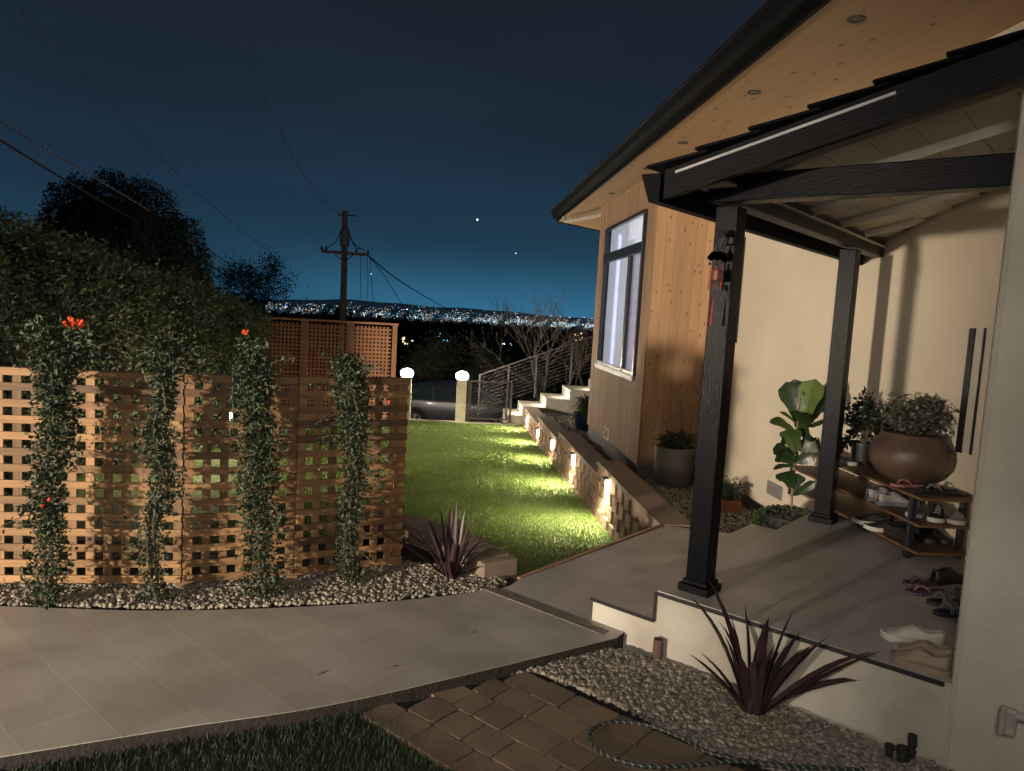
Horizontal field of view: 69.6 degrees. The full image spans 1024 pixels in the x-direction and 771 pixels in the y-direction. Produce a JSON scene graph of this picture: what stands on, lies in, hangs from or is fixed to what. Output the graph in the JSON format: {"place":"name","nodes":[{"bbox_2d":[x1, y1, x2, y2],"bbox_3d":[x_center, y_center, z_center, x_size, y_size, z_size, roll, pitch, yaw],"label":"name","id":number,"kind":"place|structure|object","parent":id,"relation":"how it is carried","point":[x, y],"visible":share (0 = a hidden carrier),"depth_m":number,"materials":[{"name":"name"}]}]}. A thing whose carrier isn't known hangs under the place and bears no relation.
{"place":"outdoors","nodes":[
{"label":"outdoors","id":0,"kind":"place"},
{"bbox_2d":[0,138,255,294],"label":"overhead wire","id":1,"kind":"object","parent":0,"point":[38,163],"visible":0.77,"depth_m":14.05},
{"bbox_2d":[0,120,266,290],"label":"overhead wire","id":2,"kind":"object","parent":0,"point":[23,135],"visible":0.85,"depth_m":14.91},
{"bbox_2d":[0,705,453,770],"bbox_3d":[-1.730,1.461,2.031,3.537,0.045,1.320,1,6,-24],"label":"front grass","id":3,"kind":"structure","parent":0,"point":[223,745],"depth_m":2.87,"materials":[{"name":"plant"}]},
{"bbox_2d":[0,560,506,610],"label":"gravel","id":4,"kind":"structure","parent":0,"point":[401,582],"depth_m":4.28,"materials":[{"name":"gravel"}]},
{"bbox_2d":[212,329,295,599],"bbox_3d":[-1.422,0.455,4.125,0.441,1.531,0.351,3,6,0],"label":"climbing vine","id":5,"kind":"object","parent":4,"relation":"on","point":[249,354],"visible":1,"depth_m":4.14,"materials":[{"name":"green plant"}]},
{"bbox_2d":[232,364,233,426],"bbox_3d":[-1.567,0.052,4.134,0.018,0.362,0.012,3,6,0],"label":"plant stake","id":6,"kind":"object","parent":5,"relation":"in","point":[233,399],"visible":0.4,"depth_m":4.13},
{"bbox_2d":[309,351,393,584],"bbox_3d":[-0.943,0.513,4.374,0.478,1.425,0.299,6,6,24],"label":"climbing vine","id":7,"kind":"object","parent":4,"relation":"on","point":[348,372],"visible":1,"depth_m":4.40,"materials":[{"name":"green plant"}]},
{"bbox_2d":[385,500,494,580],"bbox_3d":[-0.452,0.981,4.611,0.760,0.499,0.336,3,6,0],"label":"flax plant","id":8,"kind":"object","parent":4,"relation":"on","point":[454,554],"visible":1,"depth_m":4.69,"materials":[{"name":"plant"}]},
{"bbox_2d":[2,538,515,610],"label":"gravel bed","id":9,"kind":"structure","parent":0,"point":[408,554],"depth_m":4.77,"materials":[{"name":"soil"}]},
{"bbox_2d":[1,314,99,610],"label":"climbing vine","id":10,"kind":"object","parent":9,"relation":"on","point":[59,348],"visible":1,"depth_m":3.81,"materials":[{"name":"green plant"}]},
{"bbox_2d":[105,323,214,609],"bbox_3d":[-1.867,0.468,3.957,0.513,1.597,0.299,3,6,0],"label":"climbing vine","id":11,"kind":"object","parent":9,"relation":"on","point":[158,358],"visible":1,"depth_m":3.96,"materials":[{"name":"green plant"}]},
{"bbox_2d":[172,349,174,378],"bbox_3d":[-1.803,-0.115,3.918,0.012,0.157,0.012,3,6,0],"label":"plant stake","id":12,"kind":"object","parent":11,"relation":"attached to","point":[173,367],"visible":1,"depth_m":3.92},
{"bbox_2d":[0,366,409,586],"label":"lattice fence","id":13,"kind":"object","parent":9,"relation":"on","point":[182,548],"visible":0.79,"depth_m":4.24,"materials":[{"name":"brown wood"}]},
{"bbox_2d":[334,510,517,579],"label":"garden wall","id":14,"kind":"structure","parent":9,"relation":"on","point":[498,562],"depth_m":5.08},
{"bbox_2d":[5,415,613,580],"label":"lawn","id":15,"kind":"structure","parent":0,"point":[135,493],"depth_m":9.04,"materials":[{"name":"plant"}]},
{"bbox_2d":[0,205,275,495],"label":"hedge","id":16,"kind":"object","parent":15,"relation":"on","point":[44,275],"visible":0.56,"depth_m":9.72,"materials":[{"name":"green plant"}]},
{"bbox_2d":[229,413,231,451],"bbox_3d":[-4.355,0.705,11.347,0.180,0.725,0.180,3,6,0],"label":"garden lamp","id":17,"kind":"object","parent":15,"relation":"on","point":[230,432],"visible":0.09,"depth_m":11.33,"materials":[{"name":"metal"}]},
{"bbox_2d":[255,316,398,420],"bbox_3d":[-3.602,-0.250,14.264,2.691,2.040,0.100,2,6,-13],"label":"lattice screen","id":18,"kind":"object","parent":15,"relation":"on","point":[304,345],"visible":0.45,"depth_m":14.21,"materials":[{"name":"wood"}]},
{"bbox_2d":[284,415,519,425],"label":"lawn kerb","id":19,"kind":"structure","parent":15,"relation":"on","point":[472,422],"depth_m":17.24,"materials":[{"name":"concrete"}]},
{"bbox_2d":[401,368,413,418],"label":"lamp pillar","id":20,"kind":"structure","parent":19,"relation":"on","point":[407,372],"depth_m":17.10,"materials":[{"name":"beige"}]},
{"bbox_2d":[455,371,468,421],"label":"lamp pillar","id":21,"kind":"structure","parent":19,"relation":"on","point":[461,379],"depth_m":17.22,"materials":[{"name":"beige"}]},
{"bbox_2d":[466,378,512,422],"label":"metal gate","id":22,"kind":"structure","parent":21,"relation":"attached to","point":[469,399],"depth_m":17.38,"materials":[{"name":"metal"}]},
{"bbox_2d":[523,407,543,440],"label":"retaining wall","id":23,"kind":"structure","parent":15,"relation":"on","point":[533,414],"depth_m":15.96,"materials":[{"name":"stone"}]},
{"bbox_2d":[536,416,565,464],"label":"retaining wall","id":24,"kind":"structure","parent":15,"relation":"on","point":[549,426],"depth_m":13.33,"materials":[{"name":"stone"}]},
{"bbox_2d":[549,437,553,449],"bbox_3d":[0.658,0.981,12.447,0.070,0.187,0.120,3,6,-5],"label":"wall lamp","id":25,"kind":"object","parent":24,"relation":"attached to","point":[551,438],"visible":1,"depth_m":12.41,"materials":[{"name":"metal"}]},
{"bbox_2d":[555,431,605,510],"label":"retaining wall","id":26,"kind":"structure","parent":15,"relation":"on","point":[580,476],"depth_m":10.23,"materials":[{"name":"stone"}]},
{"bbox_2d":[569,452,574,466],"bbox_3d":[0.842,1.042,10.390,0.070,0.187,0.120,3,6,-5],"label":"wall lamp","id":27,"kind":"object","parent":26,"relation":"attached to","point":[572,454],"visible":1,"depth_m":10.35,"materials":[{"name":"metal"}]},
{"bbox_2d":[517,524,661,580],"bbox_3d":[0.621,1.534,5.518,0.049,0.665,1.880,8,7,40],"label":"wood edging","id":28,"kind":"object","parent":15,"relation":"on","point":[592,550],"visible":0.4,"depth_m":5.39,"materials":[{"name":"wood"}]},
{"bbox_2d":[592,460,689,540],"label":"retaining wall","id":29,"kind":"structure","parent":15,"relation":"on","point":[631,502],"depth_m":7.55,"materials":[{"name":"stone"}]},
{"bbox_2d":[601,476,609,494],"bbox_3d":[1.037,1.118,8.195,0.070,0.187,0.120,3,6,-5],"label":"wall lamp","id":30,"kind":"object","parent":29,"relation":"attached to","point":[607,479],"visible":1,"depth_m":8.16,"materials":[{"name":"metal"}]},
{"bbox_2d":[0,633,623,770],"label":"path bed","id":31,"kind":"object","parent":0,"point":[409,696],"visible":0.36,"depth_m":3.04,"materials":[{"name":"concrete"}]},
{"bbox_2d":[265,398,387,417],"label":"street","id":32,"kind":"structure","parent":0,"point":[327,404],"depth_m":28.34,"materials":[{"name":"asphalt"}]},
{"bbox_2d":[386,381,517,422],"bbox_3d":[-1.694,0.648,23.925,4.600,1.514,1.930,3,6,-3],"label":"parked car","id":33,"kind":"object","parent":32,"relation":"on","point":[433,400],"visible":0.48,"depth_m":23.08,"materials":[{"name":"black paint"}]},
{"bbox_2d":[412,378,541,394],"bbox_3d":[-1.446,0.532,27.692,5.226,1.372,0.060,3,6,0],"label":"street rail","id":34,"kind":"object","parent":32,"relation":"on","point":[485,384],"visible":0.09,"depth_m":27.61,"materials":[{"name":"metal"}]},
{"bbox_2d":[0,526,729,757],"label":"path","id":35,"kind":"structure","parent":0,"point":[70,677],"depth_m":3.59,"materials":[{"name":"concrete"}]},
{"bbox_2d":[472,581,607,634],"bbox_3d":[0.124,1.292,4.321,1.000,0.007,0.064,8,7,40],"label":"path joint","id":36,"kind":"object","parent":35,"relation":"on","point":[562,616],"visible":1,"depth_m":4.26,"materials":[{"name":"concrete"}]},
{"bbox_2d":[0,0,767,318],"label":"sky","id":37,"kind":"structure","parent":0,"point":[421,121],"materials":[{"name":"blue"}]},
{"bbox_2d":[230,297,593,319],"bbox_3d":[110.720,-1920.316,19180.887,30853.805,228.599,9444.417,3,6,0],"label":"hills","id":38,"kind":"structure","parent":0,"point":[360,303],"depth_m":18677.94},
{"bbox_2d":[238,301,593,331],"bbox_3d":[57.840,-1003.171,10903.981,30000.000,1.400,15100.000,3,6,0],"label":"city plain","id":39,"kind":"structure","parent":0,"point":[412,316],"depth_m":6497.80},
{"bbox_2d":[266,304,593,329],"bbox_3d":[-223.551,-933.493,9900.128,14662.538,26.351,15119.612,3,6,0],"label":"city lights","id":40,"kind":"object","parent":39,"relation":"on","point":[573,324],"visible":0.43,"depth_m":4856.56},
{"bbox_2d":[249,420,585,504],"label":"lawn grass","id":41,"kind":"structure","parent":0,"point":[483,431],"depth_m":11.75,"materials":[{"name":"plant"}]},
{"bbox_2d":[269,309,592,403],"bbox_3d":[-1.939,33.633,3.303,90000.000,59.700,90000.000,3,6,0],"label":"terrain","id":42,"kind":"structure","parent":0,"point":[490,333],"depth_m":2352.09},
{"bbox_2d":[18,166,216,303],"bbox_3d":[-10.824,-1.860,19.987,5.553,7.956,2.653,3,6,0],"label":"dark tree","id":43,"kind":"object","parent":42,"relation":"on","point":[152,238],"visible":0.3,"depth_m":19.27,"materials":[{"name":"green plant"}]},
{"bbox_2d":[210,244,307,334],"bbox_3d":[-14.574,-3.299,39.732,6.050,8.575,6.775,0,7,-31],"label":"tree","id":44,"kind":"object","parent":42,"relation":"on","point":[258,279],"visible":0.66,"depth_m":38.88,"materials":[{"name":"green plant"}]},
{"bbox_2d":[284,296,370,390],"bbox_3d":[-9.863,-1.703,38.833,4.184,6.100,6.733,1,6,-18],"label":"tree","id":45,"kind":"object","parent":42,"relation":"on","point":[332,317],"visible":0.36,"depth_m":37.34,"materials":[{"name":"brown plant"}]},
{"bbox_2d":[320,211,373,390],"bbox_3d":[-7.837,-3.655,34.655,2.570,9.003,0.737,3,6,0],"label":"utility pole","id":46,"kind":"object","parent":42,"relation":"on","point":[345,235],"visible":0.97,"depth_m":34.49,"materials":[{"name":"brown wood"}]},
{"bbox_2d":[21,10,266,250],"bbox_3d":[-10.620,-6.698,24.497,0.429,2.668,22.190,3,6,-7],"label":"overhead wire","id":47,"kind":"object","parent":46,"relation":"attached to","point":[120,117],"visible":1,"depth_m":18.39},
{"bbox_2d":[229,21,338,214],"bbox_3d":[-7.481,-8.263,25.850,0.255,2.367,17.061,3,6,-5],"label":"overhead wire","id":48,"kind":"object","parent":46,"relation":"attached to","point":[273,115],"visible":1,"depth_m":22.11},
{"bbox_2d":[369,256,407,313],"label":"overhead wire","id":49,"kind":"object","parent":46,"relation":"attached to","point":[387,281],"visible":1,"depth_m":42.50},
{"bbox_2d":[368,255,459,315],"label":"overhead wire","id":50,"kind":"object","parent":46,"relation":"attached to","point":[407,285],"visible":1,"depth_m":47.98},
{"bbox_2d":[262,310,592,398],"bbox_3d":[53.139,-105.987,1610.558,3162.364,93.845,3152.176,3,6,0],"label":"distant woods","id":51,"kind":"object","parent":42,"relation":"on","point":[407,330],"visible":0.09,"depth_m":1011.10,"materials":[{"name":"plant"}]},
{"bbox_2d":[396,323,476,381],"bbox_3d":[-3.132,-0.596,30.189,3.359,3.950,3.504,3,6,0],"label":"street tree","id":52,"kind":"object","parent":42,"relation":"on","point":[438,356],"visible":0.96,"depth_m":29.98,"materials":[{"name":"green plant"}]},
{"bbox_2d":[460,337,528,397],"bbox_3d":[-0.823,-0.430,32.979,3.040,3.328,3.155,5,6,17],"label":"street tree","id":53,"kind":"object","parent":42,"relation":"on","point":[476,368],"visible":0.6,"depth_m":32.61,"materials":[{"name":"brown plant"}]},
{"bbox_2d":[459,286,592,400],"bbox_3d":[0.249,-0.824,23.763,4.254,5.054,5.003,5,6,20],"label":"bare tree","id":54,"kind":"object","parent":42,"relation":"on","point":[518,331],"visible":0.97,"depth_m":23.64,"materials":[{"name":"brown plant"}]},
{"bbox_2d":[496,355,566,404],"bbox_3d":[0.697,0.058,30.896,3.121,2.950,3.466,3,6,0],"label":"street tree","id":55,"kind":"object","parent":42,"relation":"on","point":[532,382],"visible":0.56,"depth_m":30.47,"materials":[{"name":"brown plant"}]},
{"bbox_2d":[502,378,589,425],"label":"garden stairs","id":56,"kind":"structure","parent":42,"relation":"on","point":[552,403],"depth_m":17.66,"materials":[{"name":"concrete"}]},
{"bbox_2d":[477,336,592,416],"bbox_3d":[1.241,-0.448,18.978,4.163,2.788,0.050,3,6,-5],"label":"stair rail","id":57,"kind":"object","parent":56,"relation":"on","point":[535,366],"visible":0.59,"depth_m":18.92,"materials":[{"name":"metal"}]},
{"bbox_2d":[538,328,592,392],"bbox_3d":[2.337,-0.204,25.159,3.071,3.816,1.880,5,6,17],"label":"bare tree","id":58,"kind":"object","parent":42,"relation":"on","point":[576,360],"visible":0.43,"depth_m":25.07,"materials":[{"name":"brown plant"}]},
{"bbox_2d":[550,0,1023,557],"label":"house","id":59,"kind":"structure","parent":42,"relation":"on","point":[926,298],"depth_m":6.82,"materials":[{"name":"beige paint"}]},
{"bbox_2d":[595,209,647,380],"bbox_3d":[1.645,-1.357,11.347,0.072,2.350,2.570,3,6,-5],"label":"window frame","id":60,"kind":"structure","parent":59,"relation":"in","point":[629,251],"depth_m":10.78,"materials":[{"name":"black metal"}]},
{"bbox_2d":[735,237,745,342],"bbox_3d":[2.647,-1.150,8.957,0.056,1.240,0.620,3,6,-5],"label":"narrow window frame","id":61,"kind":"structure","parent":59,"relation":"in","point":[745,237],"depth_m":8.65,"materials":[{"name":"metal"}]},
{"bbox_2d":[590,511,965,765],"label":"porch platform","id":62,"kind":"structure","parent":59,"relation":"attached to","point":[842,578],"depth_m":3.81,"materials":[{"name":"concrete"}]},
{"bbox_2d":[678,206,746,597],"bbox_3d":[1.056,0.095,3.824,0.172,2.004,0.172,8,7,40],"label":"porch post","id":63,"kind":"object","parent":62,"relation":"on","point":[720,341],"visible":1,"depth_m":3.78,"materials":[{"name":"black paint"}]},
{"bbox_2d":[707,228,736,325],"bbox_3d":[1.043,-0.532,3.642,0.180,0.476,0.066,0,7,-33],"label":"wind chime","id":64,"kind":"object","parent":63,"relation":"hanging from","point":[717,254],"visible":1,"depth_m":3.61,"materials":[{"name":"black metal"}]},
{"bbox_2d":[808,249,860,524],"bbox_3d":[2.381,0.017,5.399,0.172,2.004,0.172,8,7,40],"label":"porch post","id":65,"kind":"object","parent":62,"relation":"on","point":[837,375],"visible":1,"depth_m":5.36,"materials":[{"name":"black paint"}]},
{"bbox_2d":[786,446,972,559],"bbox_3d":[2.649,0.815,5.492,0.380,0.432,1.790,3,6,-5],"label":"shoe rack","id":66,"kind":"object","parent":62,"relation":"on","point":[847,507],"visible":0.49,"depth_m":4.91,"materials":[{"name":"brown wood"}]},
{"bbox_2d":[839,456,858,466],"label":"sneaker","id":67,"kind":"object","parent":66,"relation":"on","point":[844,460],"visible":0.71,"depth_m":5.57,"materials":[{"name":"fabric"}]},
{"bbox_2d":[840,386,889,465],"bbox_3d":[2.707,0.299,5.666,0.511,0.602,0.282,3,6,0],"label":"nursery pot","id":68,"kind":"object","parent":66,"relation":"on","point":[861,416],"visible":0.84,"depth_m":5.62,"materials":[{"name":"black plastic"}]},
{"bbox_2d":[851,513,893,524],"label":"sneaker","id":69,"kind":"object","parent":66,"relation":"on","point":[870,518],"visible":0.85,"depth_m":5.19,"materials":[{"name":"white rubber"}]},
{"bbox_2d":[865,487,890,500],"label":"sneaker","id":70,"kind":"object","parent":66,"relation":"on","point":[871,494],"visible":0.45,"depth_m":5.18,"materials":[{"name":"fabric"}]},
{"bbox_2d":[863,519,906,531],"bbox_3d":[2.569,0.960,5.055,0.278,0.083,0.108,5,6,13],"label":"sneaker","id":71,"kind":"object","parent":66,"relation":"on","point":[877,526],"visible":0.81,"depth_m":5.04,"materials":[{"name":"white rubber"}]},
{"bbox_2d":[875,492,908,506],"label":"sneaker","id":72,"kind":"object","parent":66,"relation":"on","point":[892,499],"visible":0.82,"depth_m":5.05,"materials":[{"name":"fabric"}]},
{"bbox_2d":[883,522,921,543],"bbox_3d":[2.610,0.981,4.907,0.108,0.075,0.278,1,6,-19],"label":"sneaker","id":73,"kind":"object","parent":66,"relation":"on","point":[892,529],"visible":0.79,"depth_m":4.92,"materials":[{"name":"fabric"}]},
{"bbox_2d":[890,479,924,487],"bbox_3d":[2.639,0.646,4.915,0.250,0.051,0.087,2,6,-17],"label":"flip flop","id":74,"kind":"object","parent":66,"relation":"on","point":[898,483],"visible":0.93,"depth_m":4.88,"materials":[{"name":"pink rubber"}]},
{"bbox_2d":[868,392,958,484],"bbox_3d":[2.730,0.351,5.009,0.535,0.629,0.524,6,6,23],"label":"clay pot","id":75,"kind":"object","parent":66,"relation":"on","point":[914,454],"visible":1,"depth_m":4.88,"materials":[{"name":"brown ceramic"}]},
{"bbox_2d":[905,500,923,518],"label":"sneaker","id":76,"kind":"object","parent":66,"relation":"on","point":[920,514],"visible":0.41,"depth_m":4.78,"materials":[{"name":"white rubber"}]},
{"bbox_2d":[901,523,937,543],"bbox_3d":[2.719,0.986,4.917,0.108,0.075,0.278,1,6,-19],"label":"sneaker","id":77,"kind":"object","parent":66,"relation":"on","point":[925,536],"visible":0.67,"depth_m":4.85,"materials":[{"name":"fabric"}]},
{"bbox_2d":[915,526,953,544],"bbox_3d":[2.829,0.991,4.927,0.108,0.075,0.278,1,6,-19],"label":"sneaker","id":78,"kind":"object","parent":66,"relation":"on","point":[940,536],"visible":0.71,"depth_m":4.86,"materials":[{"name":"fabric"}]},
{"bbox_2d":[926,503,945,522],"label":"sneaker","id":79,"kind":"object","parent":66,"relation":"on","point":[936,515],"visible":1,"depth_m":4.69,"materials":[{"name":"fabric"}]},
{"bbox_2d":[918,483,957,491],"bbox_3d":[2.771,0.667,4.782,0.250,0.051,0.091,3,6,0],"label":"flip flop","id":80,"kind":"object","parent":66,"relation":"on","point":[934,489],"visible":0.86,"depth_m":4.77},
{"bbox_2d":[947,508,966,525],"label":"sneaker","id":81,"kind":"object","parent":66,"relation":"on","point":[956,518],"visible":0.91,"depth_m":4.66,"materials":[{"name":"fabric"}]},
{"bbox_2d":[880,624,945,646],"bbox_3d":[1.844,1.143,3.389,0.268,0.096,0.114,7,7,34],"label":"sneaker","id":82,"kind":"object","parent":62,"relation":"on","point":[909,633],"visible":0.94,"depth_m":3.37,"materials":[{"name":"fabric"}]},
{"bbox_2d":[902,575,937,587],"bbox_3d":[2.347,1.114,4.214,0.250,0.051,0.087,1,6,-20],"label":"flip flop","id":83,"kind":"object","parent":62,"relation":"on","point":[913,582],"visible":0.88,"depth_m":4.18,"materials":[{"name":"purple rubber"}]},
{"bbox_2d":[889,647,952,677],"bbox_3d":[1.746,1.163,3.151,0.237,0.092,0.108,8,7,41],"label":"sneaker","id":84,"kind":"object","parent":62,"relation":"on","point":[924,660],"visible":1,"depth_m":3.12,"materials":[{"name":"fabric"}]},
{"bbox_2d":[892,640,954,666],"bbox_3d":[1.810,1.161,3.234,0.248,0.087,0.108,8,7,37],"label":"sneaker","id":85,"kind":"object","parent":62,"relation":"on","point":[933,647],"visible":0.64,"depth_m":3.22,"materials":[{"name":"white rubber"}]},
{"bbox_2d":[905,583,946,595],"bbox_3d":[2.292,1.124,4.077,0.250,0.051,0.087,2,6,-17],"label":"flip flop","id":86,"kind":"object","parent":62,"relation":"on","point":[916,590],"visible":0.93,"depth_m":4.05,"materials":[{"name":"pink rubber"}]},
{"bbox_2d":[926,591,960,605],"bbox_3d":[2.334,1.133,3.926,0.249,0.068,0.107,3,6,0],"label":"sandal","id":87,"kind":"object","parent":62,"relation":"on","point":[936,599],"visible":0.61,"depth_m":3.91},
{"bbox_2d":[929,566,963,585],"bbox_3d":[2.537,1.098,4.280,0.278,0.092,0.108,1,6,-21],"label":"sneaker","id":88,"kind":"object","parent":62,"relation":"on","point":[946,575],"visible":0.84,"depth_m":4.24,"materials":[{"name":"leather"}]},
{"bbox_2d":[933,601,959,617],"bbox_3d":[2.286,1.145,3.780,0.249,0.068,0.107,3,6,0],"label":"sandal","id":89,"kind":"object","parent":62,"relation":"on","point":[942,610],"visible":0.74,"depth_m":3.76},
{"bbox_2d":[947,586,961,598],"bbox_3d":[2.491,1.137,4.061,0.250,0.051,0.087,1,6,-23],"label":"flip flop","id":90,"kind":"object","parent":62,"relation":"on","point":[955,593],"visible":0.41,"depth_m":4.03,"materials":[{"name":"brown rubber"}]},
{"bbox_2d":[642,29,1023,264],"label":"porch roof","id":91,"kind":"structure","parent":59,"relation":"attached to","point":[865,170],"depth_m":3.31,"materials":[{"name":"black wood"}]},
{"bbox_2d":[955,328,986,454],"bbox_3d":[2.982,0.037,4.784,0.014,0.825,0.148,3,6,-5],"label":"window","id":92,"kind":"structure","parent":59,"relation":"attached to","point":[970,388],"depth_m":4.78,"materials":[{"name":"glass"}]},
{"bbox_2d":[364,671,744,770],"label":"paver patio","id":93,"kind":"structure","parent":0,"point":[524,721],"depth_m":3.11,"materials":[{"name":"brick"}]},
{"bbox_2d":[587,720,864,770],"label":"garden hose","id":94,"kind":"object","parent":93,"relation":"on","point":[727,759],"visible":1,"depth_m":2.95,"materials":[{"name":"rubber"}]},
{"bbox_2d":[542,412,747,530],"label":"planter ground","id":95,"kind":"structure","parent":0,"point":[558,414],"depth_m":17.04,"materials":[{"name":"soil"}]},
{"bbox_2d":[544,415,610,460],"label":"gravel","id":96,"kind":"structure","parent":95,"relation":"on","point":[567,423],"depth_m":15.34,"materials":[{"name":"gravel"}]},
{"bbox_2d":[568,394,588,431],"bbox_3d":[1.493,0.535,14.914,0.794,0.797,0.803,3,6,0],"label":"blue pot","id":97,"kind":"object","parent":95,"relation":"on","point":[580,417],"visible":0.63,"depth_m":14.77,"materials":[{"name":"ceramic"}]},
{"bbox_2d":[590,444,600,451],"bbox_3d":[1.260,1.079,12.316,0.533,0.200,0.240,3,6,0],"label":"rock","id":98,"kind":"object","parent":95,"relation":"on","point":[597,447],"visible":0.21,"depth_m":12.24,"materials":[{"name":"brown stone"}]},
{"bbox_2d":[654,429,695,488],"bbox_3d":[2.055,0.904,9.333,0.490,0.757,0.497,3,6,0],"label":"planter pot","id":99,"kind":"object","parent":95,"relation":"on","point":[673,460],"visible":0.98,"depth_m":9.16,"materials":[{"name":"grey ceramic"}]},
{"bbox_2d":[642,478,758,533],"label":"planter gravel","id":100,"kind":"structure","parent":95,"relation":"on","point":[680,499],"depth_m":8.06,"materials":[{"name":"gravel"}]},
{"bbox_2d":[721,476,745,512],"bbox_3d":[2.371,1.169,7.979,0.344,0.392,0.304,3,6,0],"label":"potted plant","id":101,"kind":"object","parent":100,"relation":"on","point":[731,502],"visible":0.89,"depth_m":7.91,"materials":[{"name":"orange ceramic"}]},
{"bbox_2d":[748,379,825,528],"bbox_3d":[2.301,0.692,5.987,0.673,1.519,0.587,3,6,0],"label":"fiddle leaf fig","id":102,"kind":"object","parent":100,"relation":"on","point":[804,402],"visible":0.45,"depth_m":5.94,"materials":[{"name":"green plant"}]},
{"bbox_2d":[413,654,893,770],"bbox_3d":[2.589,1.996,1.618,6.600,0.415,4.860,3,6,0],"label":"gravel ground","id":103,"kind":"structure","parent":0,"point":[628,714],"depth_m":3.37,"materials":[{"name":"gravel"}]},
{"bbox_2d":[511,647,953,770],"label":"pebble bed","id":104,"kind":"object","parent":103,"relation":"on","point":[679,699],"visible":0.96,"depth_m":3.32,"materials":[{"name":"gravel"}]},
{"bbox_2d":[652,637,663,658],"bbox_3d":[0.764,1.388,3.856,0.052,0.127,0.052,3,6,0],"label":"pipe stub","id":105,"kind":"object","parent":104,"relation":"on","point":[658,642],"visible":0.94,"depth_m":3.83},
{"bbox_2d":[689,579,882,715],"bbox_3d":[1.207,1.189,3.306,0.807,0.650,0.283,3,6,0],"label":"flax plant","id":106,"kind":"object","parent":104,"relation":"on","point":[761,679],"visible":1,"depth_m":3.31,"materials":[{"name":"plant"}]},
{"bbox_2d":[884,733,917,762],"bbox_3d":[1.631,1.528,3.072,0.132,0.130,0.081,3,6,0],"label":"irrigation valve","id":107,"kind":"object","parent":104,"relation":"on","point":[905,753],"visible":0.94,"depth_m":3.07,"materials":[{"name":"plastic"}]},
{"bbox_2d":[943,80,1023,770],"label":"entry wall","id":108,"kind":"structure","parent":103,"relation":"on","point":[987,678],"depth_m":2.90,"materials":[{"name":"grey paint"}]},
{"bbox_2d":[997,705,1023,736],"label":"wall pipe","id":109,"kind":"object","parent":108,"relation":"attached to","point":[1009,718],"depth_m":2.83,"materials":[{"name":"plastic"}]},
{"bbox_2d":[814,437,819,445],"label":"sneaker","id":110,"kind":"object","parent":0,"point":[817,441],"visible":0.2,"depth_m":6.33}
]}

